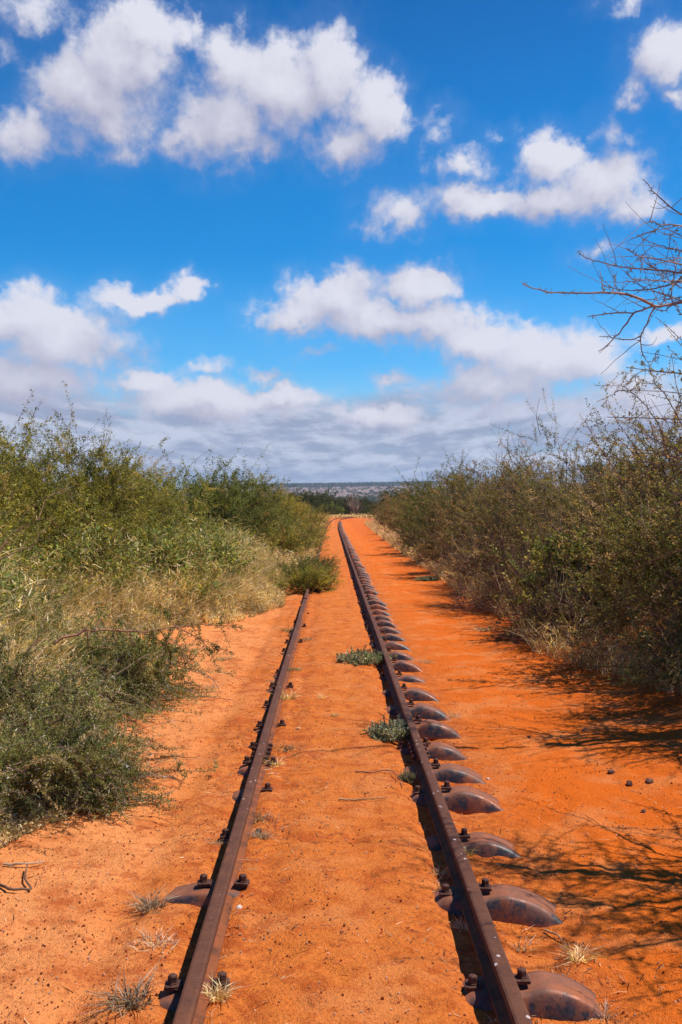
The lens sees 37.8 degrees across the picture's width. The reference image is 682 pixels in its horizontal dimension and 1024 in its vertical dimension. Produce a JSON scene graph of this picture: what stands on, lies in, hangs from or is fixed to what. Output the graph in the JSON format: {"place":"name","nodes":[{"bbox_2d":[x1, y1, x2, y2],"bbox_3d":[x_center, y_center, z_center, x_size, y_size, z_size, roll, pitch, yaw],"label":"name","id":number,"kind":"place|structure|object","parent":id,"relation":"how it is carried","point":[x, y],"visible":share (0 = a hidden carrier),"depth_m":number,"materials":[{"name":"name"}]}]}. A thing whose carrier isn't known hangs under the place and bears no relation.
{"place":"outdoors","nodes":[
{"label":"outdoors","id":0,"kind":"place"},
{"bbox_2d":[0,503,295,848],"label":"dry grass","id":1,"kind":"structure","parent":0,"point":[259,596],"depth_m":13.29,"materials":[{"name":"plant"}]},
{"bbox_2d":[273,516,327,565],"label":"dry grass","id":2,"kind":"structure","parent":0,"point":[306,551],"depth_m":27.99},
{"bbox_2d":[0,483,681,1023],"bbox_3d":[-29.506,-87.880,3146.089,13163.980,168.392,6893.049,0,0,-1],"label":"ground","id":3,"kind":"structure","parent":0,"point":[446,639],"depth_m":5.15,"materials":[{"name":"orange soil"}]},
{"bbox_2d":[0,863,31,890],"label":"dry stick","id":4,"kind":"object","parent":3,"relation":"on","point":[16,889],"visible":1,"depth_m":4.39,"materials":[{"name":"wood"}]},
{"bbox_2d":[0,480,64,613],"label":"leafy plant","id":5,"kind":"object","parent":3,"relation":"on","point":[14,524],"visible":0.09,"depth_m":10.94,"materials":[{"name":"green plant"}]},
{"bbox_2d":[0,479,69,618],"bbox_3d":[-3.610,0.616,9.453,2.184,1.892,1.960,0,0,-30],"label":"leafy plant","id":6,"kind":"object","parent":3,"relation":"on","point":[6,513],"visible":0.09,"depth_m":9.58,"materials":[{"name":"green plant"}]},
{"bbox_2d":[2,547,75,603],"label":"leafy plant","id":7,"kind":"object","parent":3,"relation":"on","point":[59,594],"visible":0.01,"depth_m":10.08,"materials":[{"name":"green plant"}]},
{"bbox_2d":[1,530,79,598],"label":"leafy plant","id":8,"kind":"object","parent":3,"relation":"on","point":[35,571],"visible":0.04,"depth_m":10.54,"materials":[{"name":"green plant"}]},
{"bbox_2d":[0,425,89,509],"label":"thorn bush","id":9,"kind":"object","parent":3,"relation":"on","point":[17,438],"depth_m":23.26,"materials":[{"name":"green plant"}]},
{"bbox_2d":[0,566,90,621],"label":"leafy plant","id":10,"kind":"object","parent":3,"relation":"on","point":[29,575],"visible":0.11,"depth_m":9.23,"materials":[{"name":"green plant"}]},
{"bbox_2d":[0,389,118,623],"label":"thorn bush","id":11,"kind":"object","parent":3,"relation":"on","point":[12,503],"visible":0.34,"depth_m":11.43,"materials":[{"name":"green plant"}]},
{"bbox_2d":[0,576,118,683],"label":"acacia","id":12,"kind":"object","parent":3,"relation":"on","point":[42,601],"visible":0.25,"depth_m":8.82,"materials":[{"name":"green plant"}]},
{"bbox_2d":[0,482,78,559],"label":"leaning branch","id":13,"kind":"object","parent":12,"relation":"attached to","point":[32,547],"visible":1,"depth_m":7.33,"materials":[{"name":"brown plant"}]},
{"bbox_2d":[14,502,122,585],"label":"leafy plant","id":14,"kind":"object","parent":3,"relation":"on","point":[72,551],"visible":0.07,"depth_m":12.93,"materials":[{"name":"green plant"}]},
{"bbox_2d":[0,400,160,580],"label":"thorn bush","id":15,"kind":"object","parent":3,"relation":"on","point":[54,507],"visible":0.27,"depth_m":13.96,"materials":[{"name":"green plant"}]},
{"bbox_2d":[0,681,186,854],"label":"acacia","id":16,"kind":"object","parent":3,"relation":"on","point":[112,776],"visible":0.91,"depth_m":5.48,"materials":[{"name":"green plant"}]},
{"bbox_2d":[0,589,189,829],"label":"acacia","id":17,"kind":"object","parent":3,"relation":"on","point":[52,690],"visible":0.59,"depth_m":6.08,"materials":[{"name":"green plant"}]},
{"bbox_2d":[25,602,244,684],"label":"drooping branch","id":18,"kind":"object","parent":17,"relation":"attached to","point":[154,638],"visible":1,"depth_m":6.43,"materials":[{"name":"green plant"}]},
{"bbox_2d":[43,491,153,584],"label":"leafy plant","id":19,"kind":"object","parent":3,"relation":"on","point":[112,527],"visible":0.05,"depth_m":13.85,"materials":[{"name":"green plant"}]},
{"bbox_2d":[58,513,157,615],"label":"leafy plant","id":20,"kind":"object","parent":3,"relation":"on","point":[116,575],"visible":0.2,"depth_m":13.12,"materials":[{"name":"green plant"}]},
{"bbox_2d":[48,492,184,614],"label":"leafy plant","id":21,"kind":"object","parent":3,"relation":"on","point":[113,554],"visible":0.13,"depth_m":13.90,"materials":[{"name":"green plant"}]},
{"bbox_2d":[9,594,230,722],"bbox_3d":[-2.410,1.194,8.566,2.994,1.029,2.121,0,0,-3],"label":"acacia","id":22,"kind":"object","parent":3,"relation":"on","point":[157,670],"visible":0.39,"depth_m":8.52,"materials":[{"name":"green plant"}]},
{"bbox_2d":[7,381,235,563],"bbox_3d":[-4.470,-0.379,16.988,5.372,3.762,4.934,0,0,-10],"label":"thorn bush","id":23,"kind":"object","parent":3,"relation":"on","point":[82,482],"visible":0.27,"depth_m":16.42,"materials":[{"name":"green plant"}]},
{"bbox_2d":[78,958,166,1016],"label":"grass tuft","id":24,"kind":"object","parent":3,"relation":"on","point":[131,1003],"visible":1,"depth_m":3.40,"materials":[{"name":"plant"}]},
{"bbox_2d":[111,885,185,912],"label":"grass tuft","id":25,"kind":"object","parent":3,"relation":"on","point":[149,907],"visible":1,"depth_m":4.25,"materials":[{"name":"plant"}]},
{"bbox_2d":[46,437,258,552],"bbox_3d":[-4.109,-0.057,20.642,4.670,3.113,5.462,0,0,35],"label":"thorn bush","id":26,"kind":"object","parent":3,"relation":"on","point":[166,502],"visible":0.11,"depth_m":20.31,"materials":[{"name":"green plant"}]},
{"bbox_2d":[120,926,185,953],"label":"grass tuft","id":27,"kind":"object","parent":3,"relation":"on","point":[158,941],"visible":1,"depth_m":3.87,"materials":[{"name":"plant"}]},
{"bbox_2d":[118,493,237,591],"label":"leafy plant","id":28,"kind":"object","parent":3,"relation":"on","point":[179,550],"visible":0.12,"depth_m":14.96,"materials":[{"name":"green plant"}]},
{"bbox_2d":[124,520,232,611],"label":"leafy plant","id":29,"kind":"object","parent":3,"relation":"on","point":[204,590],"visible":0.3,"depth_m":14.81,"materials":[{"name":"green plant"}]},
{"bbox_2d":[139,753,218,780],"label":"creeping sprig","id":30,"kind":"object","parent":3,"relation":"on","point":[180,763],"visible":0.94,"depth_m":6.26,"materials":[{"name":"green plant"}]},
{"bbox_2d":[144,499,250,558],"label":"leafy plant","id":31,"kind":"object","parent":3,"relation":"on","point":[215,530],"visible":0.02,"depth_m":18.31,"materials":[{"name":"green plant"}]},
{"bbox_2d":[163,511,257,609],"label":"leafy plant","id":32,"kind":"object","parent":3,"relation":"on","point":[210,566],"visible":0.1,"depth_m":15.81,"materials":[{"name":"green plant"}]},
{"bbox_2d":[135,443,290,552],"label":"thorn bush","id":33,"kind":"object","parent":3,"relation":"on","point":[233,493],"visible":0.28,"depth_m":24.93,"materials":[{"name":"green plant"}]},
{"bbox_2d":[176,974,250,1004],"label":"grass tuft","id":34,"kind":"object","parent":3,"relation":"on","point":[213,994],"visible":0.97,"depth_m":3.42,"materials":[{"name":"plant"}]},
{"bbox_2d":[173,509,265,579],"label":"leafy plant","id":35,"kind":"object","parent":3,"relation":"on","point":[230,551],"visible":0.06,"depth_m":17.14,"materials":[{"name":"green plant"}]},
{"bbox_2d":[193,511,276,594],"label":"leafy plant","id":36,"kind":"object","parent":3,"relation":"on","point":[227,559],"visible":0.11,"depth_m":16.96,"materials":[{"name":"green plant"}]},
{"bbox_2d":[168,456,328,557],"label":"thorn bush","id":37,"kind":"object","parent":3,"relation":"on","point":[274,499],"visible":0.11,"depth_m":31.08,"materials":[{"name":"green plant"}]},
{"bbox_2d":[221,468,323,540],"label":"thorn bush","id":38,"kind":"object","parent":3,"relation":"on","point":[288,505],"visible":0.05,"depth_m":38.35,"materials":[{"name":"green plant"}]},
{"bbox_2d":[252,558,297,594],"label":"spreading shrub","id":39,"kind":"object","parent":3,"relation":"on","point":[278,584],"visible":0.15,"depth_m":19.64,"materials":[{"name":"green plant"}]},
{"bbox_2d":[248,512,320,557],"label":"track shrub","id":40,"kind":"object","parent":3,"relation":"on","point":[281,539],"visible":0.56,"depth_m":29.13,"materials":[{"name":"green plant"}]},
{"bbox_2d":[259,514,329,552],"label":"track shrub","id":41,"kind":"object","parent":3,"relation":"on","point":[296,524],"visible":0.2,"depth_m":35.22,"materials":[{"name":"green plant"}]},
{"bbox_2d":[286,487,323,508],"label":"savanna tree","id":42,"kind":"object","parent":3,"relation":"on","point":[308,496],"visible":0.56,"depth_m":228.44,"materials":[{"name":"green plant"}]},
{"bbox_2d":[268,549,344,583],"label":"spreading shrub","id":43,"kind":"object","parent":3,"relation":"on","point":[292,567],"visible":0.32,"depth_m":22.47,"materials":[{"name":"green plant"}]},
{"bbox_2d":[281,510,333,546],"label":"track shrub","id":44,"kind":"object","parent":3,"relation":"on","point":[321,530],"visible":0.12,"depth_m":43.31,"materials":[{"name":"green plant"}]},
{"bbox_2d":[278,557,346,593],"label":"spreading shrub","id":45,"kind":"object","parent":3,"relation":"on","point":[314,580],"visible":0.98,"depth_m":19.90,"materials":[{"name":"green plant"}]},
{"bbox_2d":[284,549,343,569],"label":"spreading shrub","id":46,"kind":"object","parent":3,"relation":"on","point":[328,558],"visible":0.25,"depth_m":26.28,"materials":[{"name":"green plant"}]},
{"bbox_2d":[302,503,334,529],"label":"track shrub","id":47,"kind":"object","parent":3,"relation":"on","point":[321,518],"visible":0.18,"depth_m":69.46,"materials":[{"name":"green plant"}]},
{"bbox_2d":[315,489,343,513],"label":"savanna tree","id":48,"kind":"object","parent":3,"relation":"on","point":[322,496],"visible":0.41,"depth_m":234.96,"materials":[{"name":"green plant"}]},
{"bbox_2d":[320,502,344,515],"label":"savanna tree","id":49,"kind":"object","parent":3,"relation":"on","point":[332,508],"visible":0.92,"depth_m":213.38,"materials":[{"name":"green plant"}]},
{"bbox_2d":[213,480,456,488],"bbox_3d":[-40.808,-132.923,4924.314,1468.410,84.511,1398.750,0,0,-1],"label":"ridge wood","id":50,"kind":"object","parent":3,"relation":"on","point":[333,484],"visible":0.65,"depth_m":4274.81,"materials":[{"name":"grey plant"}]},
{"bbox_2d":[287,630,405,640],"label":"steel sleeper","id":51,"kind":"object","parent":3,"relation":"on","point":[391,637],"visible":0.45,"depth_m":13.16,"materials":[{"name":"metal"}]},
{"bbox_2d":[291,623,401,633],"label":"steel sleeper","id":52,"kind":"object","parent":3,"relation":"on","point":[386,629],"visible":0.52,"depth_m":13.96,"materials":[{"name":"metal"}]},
{"bbox_2d":[281,647,413,660],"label":"steel sleeper","id":53,"kind":"object","parent":3,"relation":"on","point":[402,656],"visible":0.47,"depth_m":11.58,"materials":[{"name":"metal"}]},
{"bbox_2d":[285,638,410,650],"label":"steel sleeper","id":54,"kind":"object","parent":3,"relation":"on","point":[393,645],"visible":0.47,"depth_m":12.39,"materials":[{"name":"metal"}]},
{"bbox_2d":[273,669,424,682],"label":"steel sleeper","id":55,"kind":"object","parent":3,"relation":"on","point":[407,678],"visible":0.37,"depth_m":10.00,"materials":[{"name":"metal"}]},
{"bbox_2d":[320,511,378,517],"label":"dry grass","id":56,"kind":"structure","parent":3,"relation":"on","point":[340,515],"depth_m":189.30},
{"bbox_2d":[249,484,451,504],"bbox_3d":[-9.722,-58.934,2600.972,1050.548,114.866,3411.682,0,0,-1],"label":"plain scrub","id":57,"kind":"object","parent":3,"relation":"on","point":[369,497],"visible":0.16,"depth_m":2904.39,"materials":[{"name":"grey plant"}]},
{"bbox_2d":[266,682,438,701],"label":"steel sleeper","id":58,"kind":"object","parent":3,"relation":"on","point":[415,694],"visible":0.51,"depth_m":9.16,"materials":[{"name":"metal"}]},
{"bbox_2d":[259,599,306,743],"bbox_3d":[-0.581,1.587,12.063,0.099,0.101,10.676,0,0,-1],"label":"steel rail","id":59,"kind":"object","parent":58,"relation":"on","point":[270,724],"visible":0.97,"depth_m":8.98,"materials":[{"name":"metal"}]},
{"bbox_2d":[338,517,421,752],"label":"steel rail","id":60,"kind":"object","parent":58,"relation":"on","point":[401,706],"visible":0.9,"depth_m":9.85,"materials":[{"name":"metal"}]},
{"bbox_2d":[343,494,366,515],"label":"dead tree","id":61,"kind":"object","parent":3,"relation":"on","point":[354,507],"visible":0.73,"depth_m":204.68,"materials":[{"name":"grey plant"}]},
{"bbox_2d":[340,495,372,514],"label":"savanna tree","id":62,"kind":"object","parent":3,"relation":"on","point":[367,503],"visible":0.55,"depth_m":239.40,"materials":[{"name":"green plant"}]},
{"bbox_2d":[263,699,450,720],"bbox_3d":[0.041,1.738,8.460,1.840,0.298,0.299,0,0,-2],"label":"steel sleeper","id":63,"kind":"object","parent":3,"relation":"on","point":[425,711],"visible":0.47,"depth_m":8.39,"materials":[{"name":"metal"}]},
{"bbox_2d":[248,737,466,760],"bbox_3d":[0.039,1.758,7.072,1.820,0.300,0.272,0,0,-3],"label":"steel sleeper","id":64,"kind":"object","parent":3,"relation":"on","point":[441,751],"visible":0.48,"depth_m":7.02,"materials":[{"name":"metal"}]},
{"bbox_2d":[255,715,461,739],"bbox_3d":[0.046,1.734,7.694,1.830,0.299,0.281,-1,0,-4],"label":"steel sleeper","id":65,"kind":"object","parent":3,"relation":"on","point":[430,729],"visible":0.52,"depth_m":7.64,"materials":[{"name":"metal"}]},
{"bbox_2d":[237,756,485,783],"bbox_3d":[0.068,1.741,6.473,1.860,0.298,0.290,1,0,1],"label":"steel sleeper","id":66,"kind":"object","parent":3,"relation":"on","point":[454,773],"visible":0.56,"depth_m":6.40,"materials":[{"name":"metal"}]},
{"bbox_2d":[164,873,562,927],"bbox_3d":[0.070,1.723,4.342,1.845,0.277,0.281,1,0,2],"label":"steel sleeper","id":67,"kind":"object","parent":3,"relation":"on","point":[506,903],"visible":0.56,"depth_m":4.28,"materials":[{"name":"metal"}]},
{"bbox_2d":[172,740,272,1023],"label":"steel rail","id":68,"kind":"object","parent":67,"relation":"on","point":[192,1006],"visible":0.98,"depth_m":4.00,"materials":[{"name":"metal"}]},
{"bbox_2d":[336,644,396,664],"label":"succulent clump","id":69,"kind":"object","parent":3,"relation":"on","point":[364,657],"visible":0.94,"depth_m":10.79,"materials":[{"name":"green plant"}]},
{"bbox_2d":[232,781,503,814],"bbox_3d":[0.073,1.740,5.885,1.850,0.300,0.272,0,0,0],"label":"steel sleeper","id":70,"kind":"object","parent":3,"relation":"on","point":[462,799],"visible":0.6,"depth_m":5.80,"materials":[{"name":"metal"}]},
{"bbox_2d":[220,828,520,857],"bbox_3d":[0.077,1.773,5.127,1.840,0.298,0.299,0,0,0],"label":"steel sleeper","id":71,"kind":"object","parent":3,"relation":"on","point":[489,845],"visible":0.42,"depth_m":5.07,"materials":[{"name":"metal"}]},
{"bbox_2d":[159,967,606,1021],"bbox_3d":[0.073,1.761,3.511,1.820,0.300,0.272,0,0,-3],"label":"steel sleeper","id":72,"kind":"object","parent":3,"relation":"on","point":[552,996],"visible":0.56,"depth_m":3.46,"materials":[{"name":"metal"}]},
{"bbox_2d":[408,741,532,1023],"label":"steel rail","id":73,"kind":"object","parent":72,"relation":"on","point":[508,1003],"visible":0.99,"depth_m":4.01,"materials":[{"name":"metal"}]},
{"bbox_2d":[362,492,403,522],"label":"twiggy bush","id":74,"kind":"object","parent":3,"relation":"on","point":[376,511],"visible":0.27,"depth_m":101.69,"materials":[{"name":"green plant"}]},
{"bbox_2d":[362,713,409,741],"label":"succulent clump","id":75,"kind":"object","parent":3,"relation":"on","point":[390,731],"visible":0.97,"depth_m":7.28,"materials":[{"name":"green plant"}]},
{"bbox_2d":[371,482,422,530],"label":"twiggy bush","id":76,"kind":"object","parent":3,"relation":"on","point":[389,506],"visible":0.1,"depth_m":65.60,"materials":[{"name":"green plant"}]},
{"bbox_2d":[375,657,422,671],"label":"steel sleeper","id":77,"kind":"object","parent":3,"relation":"on","point":[404,666],"visible":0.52,"depth_m":10.76,"materials":[{"name":"metal"}]},
{"bbox_2d":[368,483,441,534],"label":"twiggy bush","id":78,"kind":"object","parent":3,"relation":"on","point":[391,525],"visible":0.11,"depth_m":54.16,"materials":[{"name":"green plant"}]},
{"bbox_2d":[397,767,416,782],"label":"succulent clump","id":79,"kind":"object","parent":3,"relation":"on","point":[405,776],"visible":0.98,"depth_m":6.17,"materials":[{"name":"green plant"}]},
{"bbox_2d":[384,469,473,540],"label":"twiggy bush","id":80,"kind":"object","parent":3,"relation":"on","point":[405,505],"visible":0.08,"depth_m":44.29,"materials":[{"name":"green plant"}]},
{"bbox_2d":[386,449,499,549],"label":"twiggy bush","id":81,"kind":"object","parent":3,"relation":"on","point":[410,522],"visible":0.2,"depth_m":37.56,"materials":[{"name":"green plant"}]},
{"bbox_2d":[414,529,486,583],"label":"dry shrub","id":82,"kind":"object","parent":3,"relation":"on","point":[455,554],"visible":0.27,"depth_m":22.35,"materials":[{"name":"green plant"}]},
{"bbox_2d":[401,528,538,614],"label":"dry shrub","id":83,"kind":"object","parent":3,"relation":"on","point":[478,586],"visible":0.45,"depth_m":16.48,"materials":[{"name":"brown plant"}]},
{"bbox_2d":[373,448,580,565],"bbox_3d":[4.466,-0.128,26.139,6.174,3.150,5.970,0,0,-42],"label":"twiggy bush","id":84,"kind":"object","parent":3,"relation":"on","point":[450,526],"visible":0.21,"depth_m":25.40,"materials":[{"name":"green plant"}]},
{"bbox_2d":[392,425,572,555],"bbox_3d":[4.897,-0.686,31.233,6.476,4.285,5.672,0,0,38],"label":"twiggy bush","id":85,"kind":"object","parent":3,"relation":"on","point":[434,515],"visible":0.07,"depth_m":31.29,"materials":[{"name":"green plant"}]},
{"bbox_2d":[421,472,544,592],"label":"dry shrub","id":86,"kind":"object","parent":3,"relation":"on","point":[470,560],"visible":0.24,"depth_m":19.49,"materials":[{"name":"green plant"}]},
{"bbox_2d":[447,480,601,620],"bbox_3d":[2.950,0.550,14.618,2.783,2.226,3.179,0,0,5],"label":"dry shrub","id":87,"kind":"object","parent":3,"relation":"on","point":[508,569],"visible":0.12,"depth_m":14.78,"materials":[{"name":"brown plant"}]},
{"bbox_2d":[454,538,634,650],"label":"dry shrub","id":88,"kind":"object","parent":3,"relation":"on","point":[561,609],"visible":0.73,"depth_m":12.49,"materials":[{"name":"green plant"}]},
{"bbox_2d":[430,388,672,576],"bbox_3d":[4.521,-0.586,21.468,5.936,4.154,5.426,0,0,-28],"label":"twiggy bush","id":89,"kind":"object","parent":3,"relation":"on","point":[536,485],"visible":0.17,"depth_m":20.91,"materials":[{"name":"green plant"}]},
{"bbox_2d":[423,425,679,599],"bbox_3d":[4.466,-0.015,17.510,5.710,3.002,5.906,0,0,-44],"label":"twiggy bush","id":90,"kind":"object","parent":3,"relation":"on","point":[548,508],"visible":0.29,"depth_m":17.43,"materials":[{"name":"green plant"}]},
{"bbox_2d":[474,502,662,632],"bbox_3d":[3.199,0.696,13.294,2.448,1.873,2.794,0,0,-44],"label":"leafy shrub","id":91,"kind":"object","parent":3,"relation":"on","point":[541,557],"visible":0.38,"depth_m":13.17,"materials":[{"name":"green plant"}]},
{"bbox_2d":[505,446,640,514],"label":"twiggy bush","id":92,"kind":"object","parent":3,"relation":"on","point":[567,472],"visible":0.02,"depth_m":30.93,"materials":[{"name":"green plant"}]},
{"bbox_2d":[547,937,616,965],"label":"grass tuft","id":93,"kind":"object","parent":3,"relation":"on","point":[579,956],"visible":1,"depth_m":3.90,"materials":[{"name":"plant"}]},
{"bbox_2d":[515,382,681,627],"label":"twiggy bush","id":94,"kind":"object","parent":3,"relation":"on","point":[631,472],"visible":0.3,"depth_m":13.52,"materials":[{"name":"green plant"}]},
{"bbox_2d":[522,179,681,373],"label":"bare tree","id":95,"kind":"object","parent":3,"relation":"on","point":[672,282],"visible":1,"depth_m":7.70,"materials":[{"name":"brown plant"}]},
{"bbox_2d":[589,997,621,1023],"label":"grass tuft","id":96,"kind":"object","parent":3,"relation":"on","point":[607,1017],"visible":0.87,"depth_m":3.45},
{"bbox_2d":[530,436,681,689],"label":"twiggy bush","id":97,"kind":"object","parent":3,"relation":"on","point":[619,550],"visible":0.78,"depth_m":10.52,"materials":[{"name":"green plant"}]},
{"bbox_2d":[548,473,681,713],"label":"weeping shrub","id":98,"kind":"object","parent":3,"relation":"on","point":[670,649],"visible":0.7,"depth_m":9.29,"materials":[{"name":"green plant"}]},
{"bbox_2d":[559,579,681,671],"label":"dry shrub","id":99,"kind":"object","parent":3,"relation":"on","point":[662,630],"visible":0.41,"depth_m":9.67,"materials":[{"name":"brown plant"}]},
{"bbox_2d":[579,349,681,479],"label":"thorn sapling","id":100,"kind":"object","parent":3,"relation":"on","point":[642,382],"visible":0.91,"depth_m":10.25,"materials":[{"name":"brown plant"}]},
{"bbox_2d":[591,318,681,569],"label":"thorn tree","id":101,"kind":"object","parent":3,"relation":"on","point":[679,458],"visible":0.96,"depth_m":8.04,"materials":[{"name":"brown plant"}]},
{"bbox_2d":[607,366,681,603],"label":"thorn tree","id":102,"kind":"object","parent":3,"relation":"on","point":[630,418],"visible":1,"depth_m":4.99,"materials":[{"name":"brown plant"}]},
{"bbox_2d":[618,351,681,541],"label":"thorn tree","id":103,"kind":"object","parent":3,"relation":"on","point":[670,517],"visible":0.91,"depth_m":8.99,"materials":[{"name":"brown plant"}]},
{"bbox_2d":[0,0,681,488],"label":"sky","id":104,"kind":"structure","parent":0,"point":[310,231],"materials":[{"name":"blue"}]},
{"bbox_2d":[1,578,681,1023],"bbox_3d":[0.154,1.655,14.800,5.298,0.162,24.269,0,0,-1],"label":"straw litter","id":105,"kind":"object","parent":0,"point":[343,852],"visible":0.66,"depth_m":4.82,"materials":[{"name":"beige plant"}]},
{"bbox_2d":[364,520,681,694],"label":"dry grass","id":106,"kind":"structure","parent":0,"point":[383,534],"depth_m":11.42,"materials":[{"name":"plant"}]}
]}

